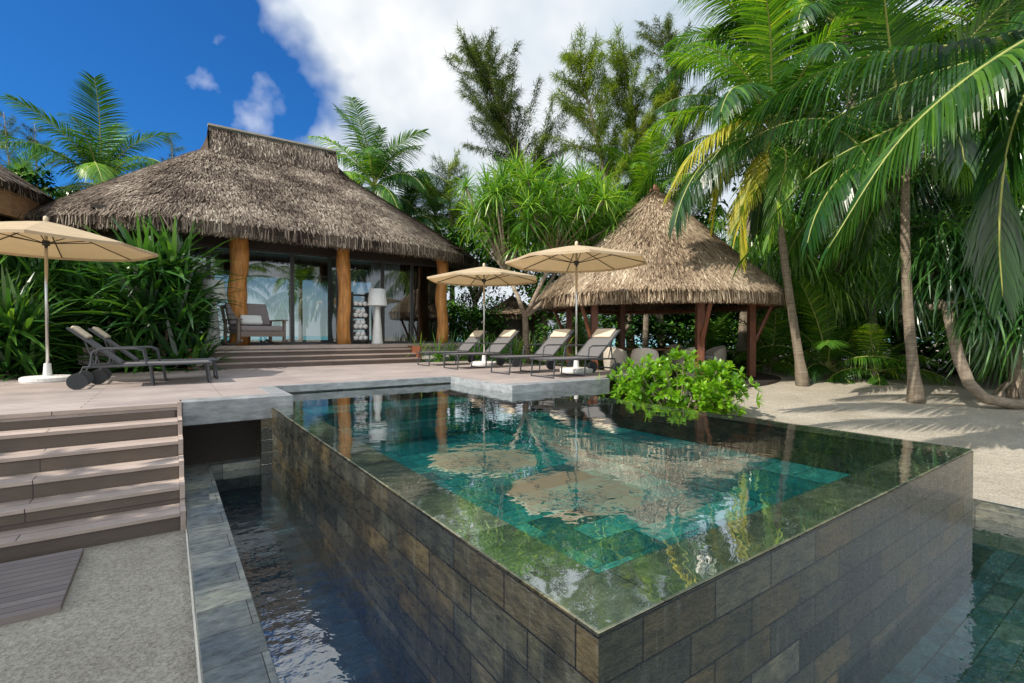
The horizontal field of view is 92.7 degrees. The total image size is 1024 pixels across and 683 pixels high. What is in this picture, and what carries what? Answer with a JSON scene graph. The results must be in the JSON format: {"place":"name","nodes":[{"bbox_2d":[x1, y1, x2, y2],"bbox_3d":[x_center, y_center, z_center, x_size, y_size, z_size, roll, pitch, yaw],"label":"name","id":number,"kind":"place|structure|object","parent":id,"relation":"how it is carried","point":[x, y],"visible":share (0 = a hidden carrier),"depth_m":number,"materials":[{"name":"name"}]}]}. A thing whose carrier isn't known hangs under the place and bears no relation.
{"place":"outdoors","nodes":[
{"label":"outdoors","id":0,"kind":"place"},
{"bbox_2d":[0,548,83,626],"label":"path","id":1,"kind":"structure","parent":0,"point":[35,587],"depth_m":3.29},
{"bbox_2d":[0,343,1023,682],"bbox_3d":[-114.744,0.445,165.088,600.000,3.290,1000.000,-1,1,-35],"label":"ground","id":2,"kind":"structure","parent":0,"point":[126,615],"depth_m":3.72,"materials":[{"name":"sand"}]},
{"bbox_2d":[0,111,26,180],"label":"casuarina tree","id":3,"kind":"object","parent":2,"relation":"on","point":[6,132],"visible":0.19,"depth_m":33.87,"materials":[{"name":"green plant"}]},
{"bbox_2d":[0,164,54,221],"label":"thatched hut","id":4,"kind":"object","parent":2,"relation":"on","point":[19,196],"visible":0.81,"depth_m":10.68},
{"bbox_2d":[7,123,63,187],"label":"casuarina tree","id":5,"kind":"object","parent":2,"relation":"on","point":[29,138],"visible":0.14,"depth_m":35.77,"materials":[{"name":"green plant"}]},
{"bbox_2d":[2,139,68,196],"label":"palm tree","id":6,"kind":"object","parent":2,"relation":"on","point":[20,163],"visible":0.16,"depth_m":17.11,"materials":[{"name":"green plant"}]},
{"bbox_2d":[9,162,72,198],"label":"broadleaf tree","id":7,"kind":"object","parent":2,"relation":"on","point":[34,180],"visible":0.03,"depth_m":14.70,"materials":[{"name":"green plant"}]},
{"bbox_2d":[0,214,92,375],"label":"pandanus bush","id":8,"kind":"object","parent":2,"relation":"on","point":[11,263],"visible":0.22,"depth_m":10.15,"materials":[{"name":"green plant"}]},
{"bbox_2d":[0,255,108,381],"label":"pandanus bush","id":9,"kind":"object","parent":2,"relation":"on","point":[22,320],"visible":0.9,"depth_m":8.67,"materials":[{"name":"green plant"}]},
{"bbox_2d":[4,220,130,373],"bbox_3d":[-10.424,-0.677,11.293,4.428,4.174,4.029,0,1,0],"label":"pandanus bush","id":10,"kind":"object","parent":2,"relation":"on","point":[60,267],"visible":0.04,"depth_m":10.73,"materials":[{"name":"green plant"}]},
{"bbox_2d":[0,70,181,199],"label":"palm tree","id":11,"kind":"object","parent":2,"relation":"on","point":[103,168],"visible":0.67,"depth_m":15.71,"materials":[{"name":"green plant"}]},
{"bbox_2d":[0,401,185,562],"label":"stairs","id":12,"kind":"structure","parent":2,"relation":"on","point":[67,484],"depth_m":4.43,"materials":[{"name":"wood"}]},
{"bbox_2d":[11,218,208,373],"bbox_3d":[-8.972,-0.695,10.856,4.215,3.980,3.590,0,1,0],"label":"pandanus bush","id":13,"kind":"object","parent":2,"relation":"on","point":[81,305],"visible":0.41,"depth_m":10.42,"materials":[{"name":"green plant"}]},
{"bbox_2d":[54,209,256,373],"bbox_3d":[-7.799,-0.750,10.826,3.790,4.474,3.609,0,1,0],"label":"pandanus bush","id":14,"kind":"object","parent":2,"relation":"on","point":[173,261],"visible":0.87,"depth_m":10.46,"materials":[{"name":"green plant"}]},
{"bbox_2d":[158,134,187,162],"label":"casuarina tree","id":15,"kind":"object","parent":2,"relation":"on","point":[173,151],"visible":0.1,"depth_m":37.80,"materials":[{"name":"green plant"}]},
{"bbox_2d":[168,262,240,370],"bbox_3d":[-7.771,-0.457,11.901,2.488,3.060,2.300,0,1,0],"label":"pandanus bush","id":16,"kind":"object","parent":2,"relation":"on","point":[204,295],"visible":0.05,"depth_m":11.87,"materials":[{"name":"green plant"}]},
{"bbox_2d":[247,276,327,339],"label":"palm tree","id":17,"kind":"object","parent":2,"relation":"on","point":[299,299],"visible":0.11,"depth_m":25.42,"materials":[{"name":"green plant"}]},
{"bbox_2d":[0,360,633,422],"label":"deck","id":18,"kind":"structure","parent":2,"relation":"on","point":[118,390],"depth_m":7.88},
{"bbox_2d":[0,216,157,382],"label":"parasol","id":19,"kind":"object","parent":18,"relation":"on","point":[45,239],"visible":0.95,"depth_m":8.28,"materials":[{"name":"white fabric"}]},
{"bbox_2d":[66,326,212,389],"bbox_3d":[-5.664,0.219,7.549,1.742,0.899,0.740,-1,1,-35],"label":"sun lounger","id":20,"kind":"object","parent":18,"relation":"on","point":[80,379],"visible":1,"depth_m":7.23,"materials":[{"name":"grey fabric"}]},
{"bbox_2d":[88,327,218,384],"bbox_3d":[-6.002,0.210,8.289,1.742,0.899,0.740,-1,1,-35],"label":"sun lounger","id":21,"kind":"object","parent":18,"relation":"on","point":[102,375],"visible":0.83,"depth_m":8.00,"materials":[{"name":"grey fabric"}]},
{"bbox_2d":[8,123,481,369],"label":"thatched house","id":22,"kind":"structure","parent":18,"relation":"on","point":[290,210],"depth_m":13.82,"materials":[{"name":"brown plant"}]},
{"bbox_2d":[104,235,208,344],"bbox_3d":[-8.931,-1.230,12.361,2.134,2.648,0.060,-1,1,-35],"label":"sliding door","id":23,"kind":"structure","parent":22,"relation":"in","point":[111,237],"depth_m":12.81,"materials":[{"name":"grey metal"}]},
{"bbox_2d":[202,279,226,345],"bbox_3d":[-7.431,-0.712,12.163,0.580,1.620,0.580,-1,1,-35],"label":"floor lamp","id":24,"kind":"object","parent":22,"relation":"on","point":[212,282],"visible":0.56,"depth_m":12.05,"materials":[{"name":"white fabric"}]},
{"bbox_2d":[208,245,292,344],"bbox_3d":[-7.213,-1.245,13.568,2.054,2.648,0.060,-1,1,-35],"label":"sliding door","id":25,"kind":"structure","parent":22,"relation":"in","point":[209,246],"depth_m":13.96,"materials":[{"name":"grey metal"}]},
{"bbox_2d":[220,303,288,344],"bbox_3d":[-6.579,-0.449,12.463,1.257,1.076,1.230,1,1,38],"label":"armchair","id":26,"kind":"object","parent":22,"relation":"on","point":[266,328],"visible":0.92,"depth_m":12.29,"materials":[{"name":"fabric"}]},
{"bbox_2d":[240,315,262,324],"bbox_3d":[-6.650,-0.548,12.467,0.182,0.245,0.520,1,1,38],"label":"throw pillow","id":27,"kind":"object","parent":26,"relation":"on","point":[252,320],"visible":0.98,"depth_m":12.41,"materials":[{"name":"white fabric"}]},
{"bbox_2d":[248,270,289,341],"bbox_3d":[-9.289,-1.303,18.220,1.894,2.648,0.060,-1,1,-35],"label":"back window","id":28,"kind":"structure","parent":22,"relation":"in","point":[248,270],"depth_m":18.49,"materials":[{"name":"grey metal"}]},
{"bbox_2d":[294,273,327,341],"bbox_3d":[-7.735,-1.317,19.313,1.894,2.648,0.060,-1,1,-35],"label":"back window","id":29,"kind":"structure","parent":22,"relation":"in","point":[294,273],"depth_m":19.17,"materials":[{"name":"grey metal"}]},
{"bbox_2d":[292,252,337,343],"bbox_3d":[-5.839,-1.257,14.534,1.294,2.648,0.060,-1,1,-35],"label":"sliding door","id":30,"kind":"structure","parent":22,"relation":"in","point":[302,254],"depth_m":14.31,"materials":[{"name":"grey metal"}]},
{"bbox_2d":[350,292,368,343],"bbox_3d":[-4.579,-0.698,14.626,0.500,1.530,0.350,-1,1,-35],"label":"towel shelf","id":31,"kind":"object","parent":22,"relation":"on","point":[366,319],"visible":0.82,"depth_m":14.51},
{"bbox_2d":[350,258,382,342],"bbox_3d":[-4.734,-1.267,15.310,1.394,2.648,0.060,-1,1,-35],"label":"sliding door","id":32,"kind":"structure","parent":22,"relation":"in","point":[358,259],"depth_m":15.65,"materials":[{"name":"grey glass"}]},
{"bbox_2d":[367,288,386,343],"bbox_3d":[-3.987,-0.741,14.461,0.580,1.620,0.580,-1,1,-35],"label":"floor lamp","id":33,"kind":"object","parent":22,"relation":"on","point":[376,297],"visible":1,"depth_m":14.34,"materials":[{"name":"white fabric"}]},
{"bbox_2d":[383,261,411,342],"bbox_3d":[-3.754,-1.276,15.999,0.994,2.648,0.060,-1,1,-35],"label":"sliding door","id":34,"kind":"structure","parent":22,"relation":"in","point":[391,262],"depth_m":16.10,"materials":[{"name":"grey glass"}]},
{"bbox_2d":[412,263,437,342],"bbox_3d":[-2.934,-1.283,16.575,0.994,2.648,0.060,-1,1,-35],"label":"sliding door","id":35,"kind":"structure","parent":22,"relation":"in","point":[414,264],"depth_m":16.29,"materials":[{"name":"grey glass"}]},
{"bbox_2d":[417,330,488,365],"bbox_3d":[-1.547,0.154,12.764,1.742,0.899,0.740,-1,1,-35],"label":"sun lounger","id":36,"kind":"object","parent":18,"relation":"on","point":[471,341],"visible":0.88,"depth_m":12.88,"materials":[{"name":"grey fabric"}]},
{"bbox_2d":[427,263,536,365],"bbox_3d":[-0.714,-0.701,12.483,2.679,2.610,2.679,0,1,4],"label":"parasol","id":37,"kind":"object","parent":18,"relation":"on","point":[483,276],"visible":0.9,"depth_m":12.66,"materials":[{"name":"white fabric"}]},
{"bbox_2d":[443,330,520,369],"bbox_3d":[-0.713,0.169,11.578,1.742,0.899,0.740,-1,1,-35],"label":"sun lounger","id":38,"kind":"object","parent":18,"relation":"on","point":[500,343],"visible":0.94,"depth_m":11.73,"materials":[{"name":"grey fabric"}]},
{"bbox_2d":[490,329,574,374],"bbox_3d":[0.445,0.186,10.192,1.742,0.899,0.740,-1,1,-35],"label":"sun lounger","id":39,"kind":"object","parent":18,"relation":"on","point":[553,343],"visible":0.88,"depth_m":10.34,"materials":[{"name":"grey fabric"}]},
{"bbox_2d":[530,328,620,378],"bbox_3d":[1.228,0.197,9.337,1.742,0.899,0.740,-1,1,-35],"label":"sun lounger","id":40,"kind":"object","parent":18,"relation":"on","point":[597,344],"visible":0.94,"depth_m":9.49,"materials":[{"name":"grey fabric"}]},
{"bbox_2d":[505,241,646,372],"bbox_3d":[1.331,-0.721,10.095,2.716,2.710,2.716,0,1,-24],"label":"parasol","id":41,"kind":"object","parent":18,"relation":"on","point":[576,258],"visible":0.93,"depth_m":10.38,"materials":[{"name":"white fabric"}]},
{"bbox_2d":[305,96,452,224],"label":"palm tree","id":42,"kind":"object","parent":2,"relation":"on","point":[376,169],"visible":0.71,"depth_m":23.01,"materials":[{"name":"green plant"}]},
{"bbox_2d":[175,379,646,464],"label":"retaining wall","id":43,"kind":"structure","parent":2,"relation":"on","point":[209,443],"depth_m":6.93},
{"bbox_2d":[392,162,445,231],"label":"palm tree","id":44,"kind":"object","parent":2,"relation":"on","point":[407,197],"visible":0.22,"depth_m":25.33,"materials":[{"name":"green plant"}]},
{"bbox_2d":[401,168,466,232],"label":"tree","id":45,"kind":"object","parent":2,"relation":"on","point":[442,216],"visible":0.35,"depth_m":26.29,"materials":[{"name":"green plant"}]},
{"bbox_2d":[422,333,454,361],"bbox_3d":[-2.167,0.424,14.260,1.240,1.494,1.403,-1,1,-40],"label":"strap lily","id":46,"kind":"object","parent":2,"relation":"on","point":[438,355],"visible":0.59,"depth_m":14.21,"materials":[{"name":"green plant"}]},
{"bbox_2d":[406,148,476,356],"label":"casuarina tree","id":47,"kind":"object","parent":2,"relation":"on","point":[448,169],"visible":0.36,"depth_m":25.66,"materials":[{"name":"green plant"}]},
{"bbox_2d":[430,328,463,361],"bbox_3d":[-1.750,0.389,14.810,1.542,1.710,1.621,0,1,33],"label":"strap lily","id":48,"kind":"object","parent":2,"relation":"on","point":[450,356],"visible":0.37,"depth_m":14.81,"materials":[{"name":"green plant"}]},
{"bbox_2d":[441,285,478,358],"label":"broadleaf tree","id":49,"kind":"object","parent":2,"relation":"on","point":[457,303],"visible":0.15,"depth_m":23.53,"materials":[{"name":"green plant"}]},
{"bbox_2d":[428,204,521,326],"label":"broadleaf tree","id":50,"kind":"object","parent":2,"relation":"on","point":[458,237],"visible":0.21,"depth_m":23.63,"materials":[{"name":"green plant"}]},
{"bbox_2d":[461,335,490,360],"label":"strap lily","id":51,"kind":"object","parent":2,"relation":"on","point":[476,348],"visible":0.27,"depth_m":14.73,"materials":[{"name":"green plant"}]},
{"bbox_2d":[447,289,509,355],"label":"broadleaf tree","id":52,"kind":"object","parent":2,"relation":"on","point":[471,315],"visible":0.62,"depth_m":22.25,"materials":[{"name":"green plant"}]},
{"bbox_2d":[438,23,581,337],"bbox_3d":[0.178,-6.538,21.992,6.717,14.874,6.162,0,1,0],"label":"casuarina tree","id":53,"kind":"object","parent":2,"relation":"on","point":[497,109],"visible":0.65,"depth_m":21.24,"materials":[{"name":"green plant"}]},
{"bbox_2d":[503,335,525,363],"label":"strap lily","id":54,"kind":"object","parent":2,"relation":"on","point":[516,352],"visible":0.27,"depth_m":14.25,"materials":[{"name":"green plant"}]},
{"bbox_2d":[478,295,553,358],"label":"broadleaf tree","id":55,"kind":"object","parent":2,"relation":"on","point":[512,314],"visible":0.3,"depth_m":24.29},
{"bbox_2d":[482,233,563,343],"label":"broadleaf tree","id":56,"kind":"object","parent":2,"relation":"on","point":[530,289],"visible":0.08,"depth_m":23.36,"materials":[{"name":"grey plant"}]},
{"bbox_2d":[521,329,546,364],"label":"strap lily","id":57,"kind":"object","parent":2,"relation":"on","point":[535,350],"visible":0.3,"depth_m":13.64,"materials":[{"name":"green plant"}]},
{"bbox_2d":[444,138,641,364],"bbox_3d":[1.051,-2.347,14.725,6.404,7.073,4.865,0,1,0],"label":"pandanus tree","id":58,"kind":"object","parent":2,"relation":"on","point":[527,200],"visible":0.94,"depth_m":13.92,"materials":[{"name":"green plant"}]},
{"bbox_2d":[544,329,580,366],"bbox_3d":[1.287,0.529,12.767,1.803,1.820,1.693,1,1,41],"label":"strap lily","id":59,"kind":"object","parent":2,"relation":"on","point":[561,353],"visible":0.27,"depth_m":12.74,"materials":[{"name":"green plant"}]},
{"bbox_2d":[541,314,626,368],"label":"young palm","id":60,"kind":"object","parent":2,"relation":"on","point":[582,336],"visible":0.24,"depth_m":17.36,"materials":[{"name":"green plant"}]},
{"bbox_2d":[536,22,653,357],"bbox_3d":[3.698,-5.863,19.787,4.790,13.557,4.576,0,1,-30],"label":"casuarina tree","id":61,"kind":"object","parent":2,"relation":"on","point":[581,87],"visible":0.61,"depth_m":19.64,"materials":[{"name":"green plant"}]},
{"bbox_2d":[531,312,660,361],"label":"broadleaf tree","id":62,"kind":"object","parent":2,"relation":"on","point":[549,329],"visible":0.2,"depth_m":20.18,"materials":[{"name":"green plant"}]},
{"bbox_2d":[184,456,1023,682],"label":"overflow basin","id":63,"kind":"object","parent":2,"relation":"on","point":[269,605],"visible":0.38,"depth_m":3.19,"materials":[{"name":"tile"}]},
{"bbox_2d":[256,382,972,682],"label":"infinity pool","id":64,"kind":"structure","parent":63,"relation":"in","point":[874,589],"depth_m":2.36,"materials":[{"name":"stone"}]},
{"bbox_2d":[181,376,609,473],"bbox_3d":[-1.419,1.157,7.648,6.220,0.995,2.060,-1,1,-35],"label":"stone edge","id":65,"kind":"object","parent":64,"relation":"on","point":[201,411],"visible":0.77,"depth_m":6.17,"materials":[{"name":"stone"}]},
{"bbox_2d":[272,383,971,592],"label":"water","id":66,"kind":"structure","parent":64,"relation":"in","point":[557,485],"depth_m":3.16,"materials":[{"name":"liquid"}]},
{"bbox_2d":[213,467,1023,586],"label":"basin water","id":67,"kind":"structure","parent":63,"relation":"in","point":[253,499],"depth_m":4.46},
{"bbox_2d":[590,18,679,360],"bbox_3d":[5.166,-5.960,20.443,3.707,13.728,4.194,0,1,0],"label":"casuarina tree","id":68,"kind":"object","parent":2,"relation":"on","point":[621,64],"visible":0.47,"depth_m":19.95,"materials":[{"name":"green plant"}]},
{"bbox_2d":[538,185,786,389],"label":"thatched pavilion","id":69,"kind":"structure","parent":2,"relation":"on","point":[691,270],"depth_m":12.23,"materials":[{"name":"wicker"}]},
{"bbox_2d":[602,347,627,371],"bbox_3d":[2.734,0.548,12.994,0.689,0.840,0.620,1,1,44],"label":"wicker chair","id":70,"kind":"object","parent":69,"relation":"on","point":[620,356],"visible":0.53,"depth_m":12.73,"materials":[{"name":"beige wicker"}]},
{"bbox_2d":[630,348,659,371],"bbox_3d":[3.231,0.562,11.889,0.689,0.840,0.620,0,1,21],"label":"wicker chair","id":71,"kind":"object","parent":69,"relation":"on","point":[637,354],"visible":0.39,"depth_m":11.65,"materials":[{"name":"beige wicker"}]},
{"bbox_2d":[624,348,684,350],"bbox_3d":[4.220,0.574,14.508,1.740,0.750,1.740,0,1,0],"label":"dining table","id":72,"kind":"object","parent":69,"relation":"on","point":[664,349],"visible":0.29,"depth_m":14.23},
{"bbox_2d":[662,344,682,369],"bbox_3d":[5.293,0.510,16.024,0.689,0.840,0.620,1,1,35],"label":"wicker chair","id":73,"kind":"object","parent":69,"relation":"on","point":[664,353],"visible":0.26,"depth_m":16.08,"materials":[{"name":"grey wicker"}]},
{"bbox_2d":[677,347,694,377],"bbox_3d":[4.724,0.549,12.889,0.689,0.840,0.620,0,1,-17],"label":"wicker chair","id":74,"kind":"object","parent":69,"relation":"on","point":[680,360],"visible":0.16,"depth_m":12.67,"materials":[{"name":"grey wicker"}]},
{"bbox_2d":[704,345,726,373],"bbox_3d":[6.076,0.528,14.609,0.620,0.840,0.689,0,1,-3],"label":"wicker chair","id":75,"kind":"object","parent":69,"relation":"on","point":[719,352],"visible":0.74,"depth_m":14.40,"materials":[{"name":"grey wicker"}]},
{"bbox_2d":[596,117,729,347],"bbox_3d":[5.200,-3.762,19.134,6.078,9.852,6.055,0,1,0],"label":"palm tree","id":76,"kind":"object","parent":2,"relation":"on","point":[640,174],"visible":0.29,"depth_m":18.46,"materials":[{"name":"green plant"}]},
{"bbox_2d":[617,11,728,325],"bbox_3d":[7.677,-7.652,23.670,5.913,17.027,5.063,0,1,17],"label":"casuarina tree","id":77,"kind":"object","parent":2,"relation":"on","point":[667,26],"visible":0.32,"depth_m":23.44,"materials":[{"name":"green plant"}]},
{"bbox_2d":[614,311,738,357],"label":"broadleaf tree","id":78,"kind":"object","parent":2,"relation":"on","point":[679,322],"visible":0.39,"depth_m":19.73,"materials":[{"name":"green plant"}]},
{"bbox_2d":[595,344,764,415],"bbox_3d":[2.842,0.777,8.614,2.892,1.449,1.810,0,1,0],"label":"leafy shrub","id":79,"kind":"object","parent":2,"relation":"on","point":[705,395],"visible":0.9,"depth_m":8.32,"materials":[{"name":"green plant"}]},
{"bbox_2d":[649,199,739,334],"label":"broadleaf tree","id":80,"kind":"object","parent":2,"relation":"on","point":[701,219],"visible":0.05,"depth_m":21.75,"materials":[{"name":"green plant"}]},
{"bbox_2d":[657,311,768,368],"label":"young palm","id":81,"kind":"object","parent":2,"relation":"on","point":[713,337],"visible":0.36,"depth_m":17.12,"materials":[{"name":"green plant"}]},
{"bbox_2d":[699,199,819,364],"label":"pandanus tree","id":82,"kind":"object","parent":2,"relation":"on","point":[717,223],"visible":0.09,"depth_m":17.34,"materials":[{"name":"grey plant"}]},
{"bbox_2d":[712,212,813,356],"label":"broadleaf tree","id":83,"kind":"object","parent":2,"relation":"on","point":[798,318],"depth_m":19.95,"materials":[{"name":"green plant"}]},
{"bbox_2d":[711,310,815,367],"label":"broadleaf tree","id":84,"kind":"object","parent":2,"relation":"on","point":[729,347],"visible":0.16,"depth_m":17.90,"materials":[{"name":"green plant"}]},
{"bbox_2d":[647,0,882,368],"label":"palm tree","id":85,"kind":"object","parent":2,"relation":"on","point":[741,345],"visible":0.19,"depth_m":16.87,"materials":[{"name":"green plant"}]},
{"bbox_2d":[712,287,846,376],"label":"young palm","id":86,"kind":"object","parent":2,"relation":"on","point":[741,357],"visible":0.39,"depth_m":14.81,"materials":[{"name":"green plant"}]},
{"bbox_2d":[633,0,968,386],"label":"palm tree","id":87,"kind":"object","parent":2,"relation":"on","point":[758,87],"visible":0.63,"depth_m":11.35,"materials":[{"name":"green plant"}]},
{"bbox_2d":[731,90,873,220],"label":"broadleaf tree","id":88,"kind":"object","parent":2,"relation":"on","point":[734,183],"visible":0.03,"depth_m":23.78,"materials":[{"name":"green plant"}]},
{"bbox_2d":[748,211,916,373],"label":"pandanus tree","id":89,"kind":"object","parent":2,"relation":"on","point":[840,279],"visible":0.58,"depth_m":13.59,"materials":[{"name":"green plant"}]},
{"bbox_2d":[746,277,928,383],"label":"young palm","id":90,"kind":"object","parent":2,"relation":"on","point":[826,369],"visible":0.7,"depth_m":13.03,"materials":[{"name":"green plant"}]},
{"bbox_2d":[756,191,932,361],"bbox_3d":[13.174,-2.484,19.390,6.899,7.384,7.016,0,1,0],"label":"broadleaf tree","id":91,"kind":"object","parent":2,"relation":"on","point":[796,207],"visible":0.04,"depth_m":19.50,"materials":[{"name":"green plant"}]},
{"bbox_2d":[702,0,993,372],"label":"palm tree","id":92,"kind":"object","parent":2,"relation":"on","point":[822,11],"visible":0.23,"depth_m":14.84,"materials":[{"name":"green plant"}]},
{"bbox_2d":[684,0,1023,322],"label":"palm tree","id":93,"kind":"object","parent":2,"relation":"on","point":[995,232],"visible":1,"depth_m":5.50,"materials":[{"name":"green plant"}]},
{"bbox_2d":[800,297,938,369],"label":"broadleaf tree","id":94,"kind":"object","parent":2,"relation":"on","point":[882,325],"visible":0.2,"depth_m":15.84,"materials":[{"name":"green plant"}]},
{"bbox_2d":[798,116,945,367],"bbox_3d":[12.674,-3.208,16.907,5.424,8.697,4.674,0,1,0],"label":"pandanus tree","id":95,"kind":"object","parent":2,"relation":"on","point":[824,190],"visible":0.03,"depth_m":16.70,"materials":[{"name":"green plant"}]},
{"bbox_2d":[722,0,1023,403],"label":"palm tree","id":96,"kind":"object","parent":2,"relation":"on","point":[959,161],"visible":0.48,"depth_m":9.83,"materials":[{"name":"green plant"}]},
{"bbox_2d":[804,307,953,385],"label":"young palm","id":97,"kind":"object","parent":2,"relation":"on","point":[867,349],"visible":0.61,"depth_m":12.39,"materials":[{"name":"green plant"}]},
{"bbox_2d":[833,204,939,366],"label":"broadleaf tree","id":98,"kind":"object","parent":2,"relation":"on","point":[881,320],"depth_m":16.62,"materials":[{"name":"green plant"}]},
{"bbox_2d":[828,185,965,370],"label":"pandanus tree","id":99,"kind":"object","parent":2,"relation":"on","point":[896,223],"visible":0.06,"depth_m":14.94,"materials":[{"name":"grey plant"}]},
{"bbox_2d":[823,0,1023,379],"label":"palm tree","id":100,"kind":"object","parent":2,"relation":"on","point":[970,12],"visible":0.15,"depth_m":12.75,"materials":[{"name":"green plant"}]},
{"bbox_2d":[881,315,994,374],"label":"broadleaf tree","id":101,"kind":"object","parent":2,"relation":"on","point":[922,350],"visible":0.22,"depth_m":14.38,"materials":[{"name":"green plant"}]},
{"bbox_2d":[857,205,1023,408],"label":"pandanus tree","id":102,"kind":"object","parent":2,"relation":"on","point":[941,232],"visible":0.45,"depth_m":10.03,"materials":[{"name":"green plant"}]},
{"bbox_2d":[879,126,1023,380],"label":"pandanus tree","id":103,"kind":"object","parent":2,"relation":"on","point":[936,201],"visible":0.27,"depth_m":12.87,"materials":[{"name":"green plant"}]},
{"bbox_2d":[900,236,1023,398],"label":"pandanus tree","id":104,"kind":"object","parent":2,"relation":"on","point":[1003,331],"visible":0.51,"depth_m":9.51,"materials":[{"name":"green plant"}]},
{"bbox_2d":[939,334,1009,391],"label":"pandanus tree","id":105,"kind":"object","parent":2,"relation":"on","point":[992,373],"visible":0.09,"depth_m":11.55,"materials":[{"name":"green plant"}]},
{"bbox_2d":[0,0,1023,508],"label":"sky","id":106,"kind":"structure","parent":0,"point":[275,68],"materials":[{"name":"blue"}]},
{"bbox_2d":[220,336,947,347],"bbox_3d":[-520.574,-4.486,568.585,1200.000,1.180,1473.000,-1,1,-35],"label":"sea","id":107,"kind":"structure","parent":0,"point":[304,338],"depth_m":318.78,"materials":[{"name":"liquid"}]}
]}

